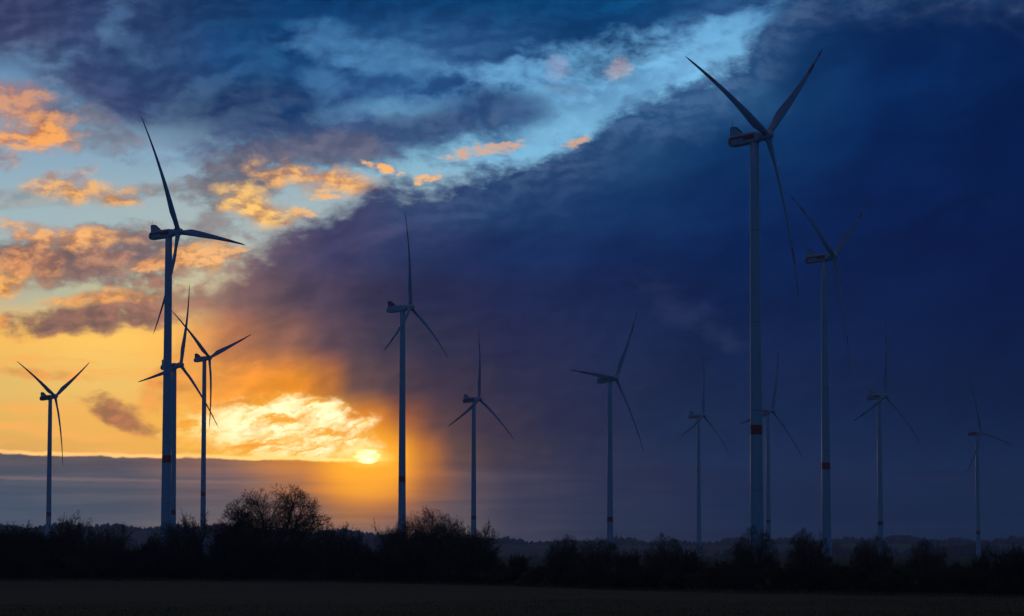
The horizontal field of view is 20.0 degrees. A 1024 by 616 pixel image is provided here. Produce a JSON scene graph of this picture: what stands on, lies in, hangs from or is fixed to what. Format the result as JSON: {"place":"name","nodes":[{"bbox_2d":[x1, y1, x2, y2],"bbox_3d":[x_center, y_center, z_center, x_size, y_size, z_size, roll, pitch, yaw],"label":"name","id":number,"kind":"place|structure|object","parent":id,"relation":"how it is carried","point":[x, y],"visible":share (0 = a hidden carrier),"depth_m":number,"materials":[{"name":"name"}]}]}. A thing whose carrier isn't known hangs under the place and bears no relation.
{"place":"outdoors","nodes":[
{"label":"outdoors","id":0,"kind":"place"},
{"bbox_2d":[0,530,1023,615],"bbox_3d":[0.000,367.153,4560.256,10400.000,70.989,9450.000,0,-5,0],"label":"ground","id":1,"kind":"structure","parent":0,"point":[112,592],"depth_m":293.99,"materials":[{"name":"soil"}]},
{"bbox_2d":[0,520,41,578],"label":"shrub","id":2,"kind":"object","parent":1,"relation":"on","point":[13,536],"visible":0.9,"depth_m":432.41,"materials":[{"name":"green plant"}]},
{"bbox_2d":[16,525,59,578],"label":"shrub","id":3,"kind":"object","parent":1,"relation":"on","point":[43,545],"visible":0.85,"depth_m":433.97,"materials":[{"name":"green plant"}]},
{"bbox_2d":[17,361,89,537],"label":"wind turbine","id":4,"kind":"object","parent":1,"relation":"on","point":[44,397],"visible":0.94,"depth_m":2414.85,"materials":[{"name":"white paint"}]},
{"bbox_2d":[44,509,105,578],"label":"bare tree","id":5,"kind":"object","parent":1,"relation":"on","point":[74,535],"visible":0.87,"depth_m":433.62,"materials":[{"name":"brown plant"}]},
{"bbox_2d":[89,521,135,579],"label":"bare tree","id":6,"kind":"object","parent":1,"relation":"on","point":[108,543],"visible":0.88,"depth_m":431.59,"materials":[{"name":"brown plant"}]},
{"bbox_2d":[44,534,222,549],"bbox_3d":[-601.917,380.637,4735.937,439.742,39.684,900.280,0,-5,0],"label":"wood","id":7,"kind":"object","parent":1,"relation":"on","point":[146,540],"visible":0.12,"depth_m":4569.26,"materials":[{"name":"black plant"}]},
{"bbox_2d":[136,526,163,578],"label":"bare tree","id":8,"kind":"object","parent":1,"relation":"on","point":[150,551],"visible":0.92,"depth_m":430.98,"materials":[{"name":"brown plant"}]},
{"bbox_2d":[138,284,217,540],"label":"wind turbine","id":9,"kind":"object","parent":1,"relation":"on","point":[176,366],"visible":0.81,"depth_m":1948.64,"materials":[{"name":"white paint"}]},
{"bbox_2d":[157,509,213,576],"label":"bare tree","id":10,"kind":"object","parent":1,"relation":"on","point":[192,547],"visible":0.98,"depth_m":430.97,"materials":[{"name":"brown plant"}]},
{"bbox_2d":[141,116,244,545],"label":"wind turbine","id":11,"kind":"object","parent":1,"relation":"on","point":[158,233],"visible":0.98,"depth_m":1340.63,"materials":[{"name":"white paint"}]},
{"bbox_2d":[172,311,249,554],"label":"wind turbine","id":12,"kind":"object","parent":1,"relation":"on","point":[202,359],"visible":0.91,"depth_m":2318.08,"materials":[{"name":"white paint"}]},
{"bbox_2d":[204,523,240,578],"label":"shrub","id":13,"kind":"object","parent":1,"relation":"on","point":[212,547],"visible":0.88,"depth_m":430.63,"materials":[{"name":"green plant"}]},
{"bbox_2d":[221,504,263,577],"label":"bare tree","id":14,"kind":"object","parent":1,"relation":"on","point":[247,551],"visible":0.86,"depth_m":429.53,"materials":[{"name":"brown plant"}]},
{"bbox_2d":[212,483,335,580],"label":"bare tree","id":15,"kind":"object","parent":1,"relation":"on","point":[305,525],"visible":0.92,"depth_m":428.36,"materials":[{"name":"brown plant"}]},
{"bbox_2d":[316,523,359,580],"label":"bare tree","id":16,"kind":"object","parent":1,"relation":"on","point":[330,542],"visible":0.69,"depth_m":425.52,"materials":[{"name":"brown plant"}]},
{"bbox_2d":[345,526,371,556],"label":"bare tree","id":17,"kind":"object","parent":1,"relation":"on","point":[355,544],"visible":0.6,"depth_m":425.85,"materials":[{"name":"brown plant"}]},
{"bbox_2d":[349,536,385,548],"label":"wood","id":18,"kind":"object","parent":1,"relation":"on","point":[370,542],"visible":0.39,"depth_m":4843.04,"materials":[{"name":"black plant"}]},
{"bbox_2d":[371,519,415,576],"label":"bare tree","id":19,"kind":"object","parent":1,"relation":"on","point":[384,542],"visible":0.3,"depth_m":418.04,"materials":[{"name":"brown plant"}]},
{"bbox_2d":[383,215,448,537],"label":"wind turbine","id":20,"kind":"object","parent":1,"relation":"on","point":[392,307],"visible":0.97,"depth_m":1736.45,"materials":[{"name":"white paint"}]},
{"bbox_2d":[385,506,459,570],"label":"bare tree","id":21,"kind":"object","parent":1,"relation":"on","point":[409,548],"visible":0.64,"depth_m":407.27,"materials":[{"name":"brown plant"}]},
{"bbox_2d":[413,514,471,581],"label":"bare tree","id":22,"kind":"object","parent":1,"relation":"on","point":[449,536],"visible":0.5,"depth_m":402.25,"materials":[{"name":"brown plant"}]},
{"bbox_2d":[441,517,501,582],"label":"bare tree","id":23,"kind":"object","parent":1,"relation":"on","point":[468,547],"visible":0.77,"depth_m":394.96,"materials":[{"name":"brown plant"}]},
{"bbox_2d":[449,329,512,536],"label":"wind turbine","id":24,"kind":"object","parent":1,"relation":"on","point":[468,399],"visible":0.87,"depth_m":2386.90,"materials":[{"name":"white paint"}]},
{"bbox_2d":[465,547,498,584],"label":"hedge shrub","id":25,"kind":"object","parent":1,"relation":"on","point":[475,565],"visible":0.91,"depth_m":392.20,"materials":[{"name":"green plant"}]},
{"bbox_2d":[463,557,512,583],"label":"hedge shrub","id":26,"kind":"object","parent":1,"relation":"on","point":[498,565],"visible":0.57,"depth_m":392.82,"materials":[{"name":"green plant"}]},
{"bbox_2d":[0,521,1023,545],"bbox_3d":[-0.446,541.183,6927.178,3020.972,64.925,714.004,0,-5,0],"label":"wood","id":27,"kind":"object","parent":1,"relation":"on","point":[891,539],"visible":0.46,"depth_m":6734.10,"materials":[{"name":"black plant"}]},
{"bbox_2d":[0,577,1023,597],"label":"verge grass","id":28,"kind":"structure","parent":1,"relation":"on","point":[823,592],"depth_m":339.58,"materials":[{"name":"black plant"}]},
{"bbox_2d":[0,597,1023,615],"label":"field stubble","id":29,"kind":"object","parent":1,"relation":"on","point":[167,609],"visible":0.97,"depth_m":236.18,"materials":[{"name":"black plant"}]},
{"bbox_2d":[1,551,1023,596],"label":"undergrowth","id":30,"kind":"object","parent":1,"relation":"on","point":[794,586],"visible":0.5,"depth_m":366.76,"materials":[{"name":"green plant"}]},
{"bbox_2d":[502,568,527,582],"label":"hedge shrub","id":31,"kind":"object","parent":1,"relation":"on","point":[513,573],"visible":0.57,"depth_m":383.17,"materials":[{"name":"green plant"}]},
{"bbox_2d":[507,551,532,578],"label":"shrub","id":32,"kind":"object","parent":1,"relation":"on","point":[515,563],"visible":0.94,"depth_m":384.25,"materials":[{"name":"green plant"}]},
{"bbox_2d":[526,562,556,582],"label":"hedge shrub","id":33,"kind":"object","parent":1,"relation":"on","point":[539,569],"visible":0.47,"depth_m":374.26,"materials":[{"name":"green plant"}]},
{"bbox_2d":[542,532,584,576],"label":"bush","id":34,"kind":"object","parent":1,"relation":"on","point":[553,565],"visible":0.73,"depth_m":365.79,"materials":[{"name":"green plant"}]},
{"bbox_2d":[571,536,620,581],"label":"bush","id":35,"kind":"object","parent":1,"relation":"on","point":[600,558],"visible":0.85,"depth_m":351.33,"materials":[{"name":"green plant"}]},
{"bbox_2d":[572,313,643,552],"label":"wind turbine","id":36,"kind":"object","parent":1,"relation":"on","point":[607,379],"visible":0.91,"depth_m":2040.20,"materials":[{"name":"white paint"}]},
{"bbox_2d":[610,546,644,575],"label":"shrub","id":37,"kind":"object","parent":1,"relation":"on","point":[628,560],"visible":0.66,"depth_m":340.63,"materials":[{"name":"green plant"}]},
{"bbox_2d":[642,533,683,583],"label":"bush","id":38,"kind":"object","parent":1,"relation":"on","point":[653,563],"visible":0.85,"depth_m":332.04,"materials":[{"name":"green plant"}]},
{"bbox_2d":[669,544,705,581],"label":"shrub","id":39,"kind":"object","parent":1,"relation":"on","point":[685,561],"visible":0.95,"depth_m":329.17,"materials":[{"name":"green plant"}]},
{"bbox_2d":[682,360,726,555],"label":"wind turbine","id":40,"kind":"object","parent":1,"relation":"on","point":[692,415],"visible":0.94,"depth_m":2792.01,"materials":[{"name":"white paint"}]},
{"bbox_2d":[697,558,739,587],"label":"hedge shrub","id":41,"kind":"object","parent":1,"relation":"on","point":[709,576],"visible":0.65,"depth_m":322.50,"materials":[{"name":"green plant"}]},
{"bbox_2d":[714,549,747,555],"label":"wood","id":42,"kind":"object","parent":1,"relation":"on","point":[727,552],"visible":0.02,"depth_m":2990.34,"materials":[{"name":"black plant"}]},
{"bbox_2d":[709,558,755,574],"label":"hedge shrub","id":43,"kind":"object","parent":1,"relation":"on","point":[727,565],"visible":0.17,"depth_m":323.65,"materials":[{"name":"green plant"}]},
{"bbox_2d":[685,48,822,558],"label":"wind turbine","id":44,"kind":"object","parent":1,"relation":"on","point":[738,137],"visible":0.95,"depth_m":1010.73,"materials":[{"name":"white paint"}]},
{"bbox_2d":[728,525,780,576],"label":"shrub","id":45,"kind":"object","parent":1,"relation":"on","point":[750,558],"visible":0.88,"depth_m":319.58,"materials":[{"name":"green plant"}]},
{"bbox_2d":[758,569,776,592],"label":"hedge shrub","id":46,"kind":"object","parent":1,"relation":"on","point":[762,574],"visible":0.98,"depth_m":316.41,"materials":[{"name":"green plant"}]},
{"bbox_2d":[739,352,801,555],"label":"wind turbine","id":47,"kind":"object","parent":1,"relation":"on","point":[766,412],"visible":0.82,"depth_m":2646.19,"materials":[{"name":"white paint"}]},
{"bbox_2d":[785,528,832,591],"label":"shrub","id":48,"kind":"object","parent":1,"relation":"on","point":[800,562],"visible":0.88,"depth_m":313.83,"materials":[{"name":"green plant"}]},
{"bbox_2d":[804,559,850,592],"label":"hedge shrub","id":49,"kind":"object","parent":1,"relation":"on","point":[829,571],"visible":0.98,"depth_m":311.02,"materials":[{"name":"green plant"}]},
{"bbox_2d":[790,195,867,557],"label":"wind turbine","id":50,"kind":"object","parent":1,"relation":"on","point":[811,257],"visible":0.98,"depth_m":1455.73,"materials":[{"name":"white paint"}]},
{"bbox_2d":[849,535,893,582],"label":"shrub","id":51,"kind":"object","parent":1,"relation":"on","point":[869,559],"visible":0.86,"depth_m":309.90,"materials":[{"name":"green plant"}]},
{"bbox_2d":[854,323,919,555],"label":"wind turbine","id":52,"kind":"object","parent":1,"relation":"on","point":[878,397],"visible":0.93,"depth_m":2237.48,"materials":[{"name":"white paint"}]},
{"bbox_2d":[773,540,1023,555],"bbox_3d":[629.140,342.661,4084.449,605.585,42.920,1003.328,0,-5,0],"label":"wood","id":53,"kind":"object","parent":1,"relation":"on","point":[950,549],"visible":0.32,"depth_m":3953.03,"materials":[{"name":"black plant"}]},
{"bbox_2d":[884,555,923,576],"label":"hedge shrub","id":54,"kind":"object","parent":1,"relation":"on","point":[898,571],"visible":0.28,"depth_m":308.66,"materials":[{"name":"green plant"}]},
{"bbox_2d":[899,565,928,594],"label":"hedge shrub","id":55,"kind":"object","parent":1,"relation":"on","point":[909,580],"visible":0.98,"depth_m":303.75,"materials":[{"name":"green plant"}]},
{"bbox_2d":[904,538,947,576],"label":"shrub","id":56,"kind":"object","parent":1,"relation":"on","point":[924,561],"visible":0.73,"depth_m":306.11,"materials":[{"name":"green plant"}]},
{"bbox_2d":[927,561,979,593],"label":"hedge shrub","id":57,"kind":"object","parent":1,"relation":"on","point":[943,575],"visible":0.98,"depth_m":301.73,"materials":[{"name":"green plant"}]},
{"bbox_2d":[944,560,969,571],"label":"hedge shrub","id":58,"kind":"object","parent":1,"relation":"on","point":[951,565],"visible":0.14,"depth_m":305.67,"materials":[{"name":"green plant"}]},
{"bbox_2d":[959,558,990,573],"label":"hedge shrub","id":59,"kind":"object","parent":1,"relation":"on","point":[968,569],"visible":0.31,"depth_m":304.13,"materials":[{"name":"green plant"}]},
{"bbox_2d":[972,545,993,574],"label":"bush","id":60,"kind":"object","parent":1,"relation":"on","point":[982,563],"visible":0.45,"depth_m":302.75,"materials":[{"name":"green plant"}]},
{"bbox_2d":[966,380,1012,555],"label":"wind turbine","id":61,"kind":"object","parent":1,"relation":"on","point":[976,455],"visible":0.95,"depth_m":2877.01,"materials":[{"name":"white paint"}]},
{"bbox_2d":[982,542,1023,581],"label":"shrub","id":62,"kind":"object","parent":1,"relation":"on","point":[1008,565],"visible":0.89,"depth_m":297.81,"materials":[{"name":"green plant"}]},
{"bbox_2d":[0,0,1023,542],"label":"sky","id":63,"kind":"structure","parent":0,"point":[560,172],"materials":[{"name":"blue"}]}
]}

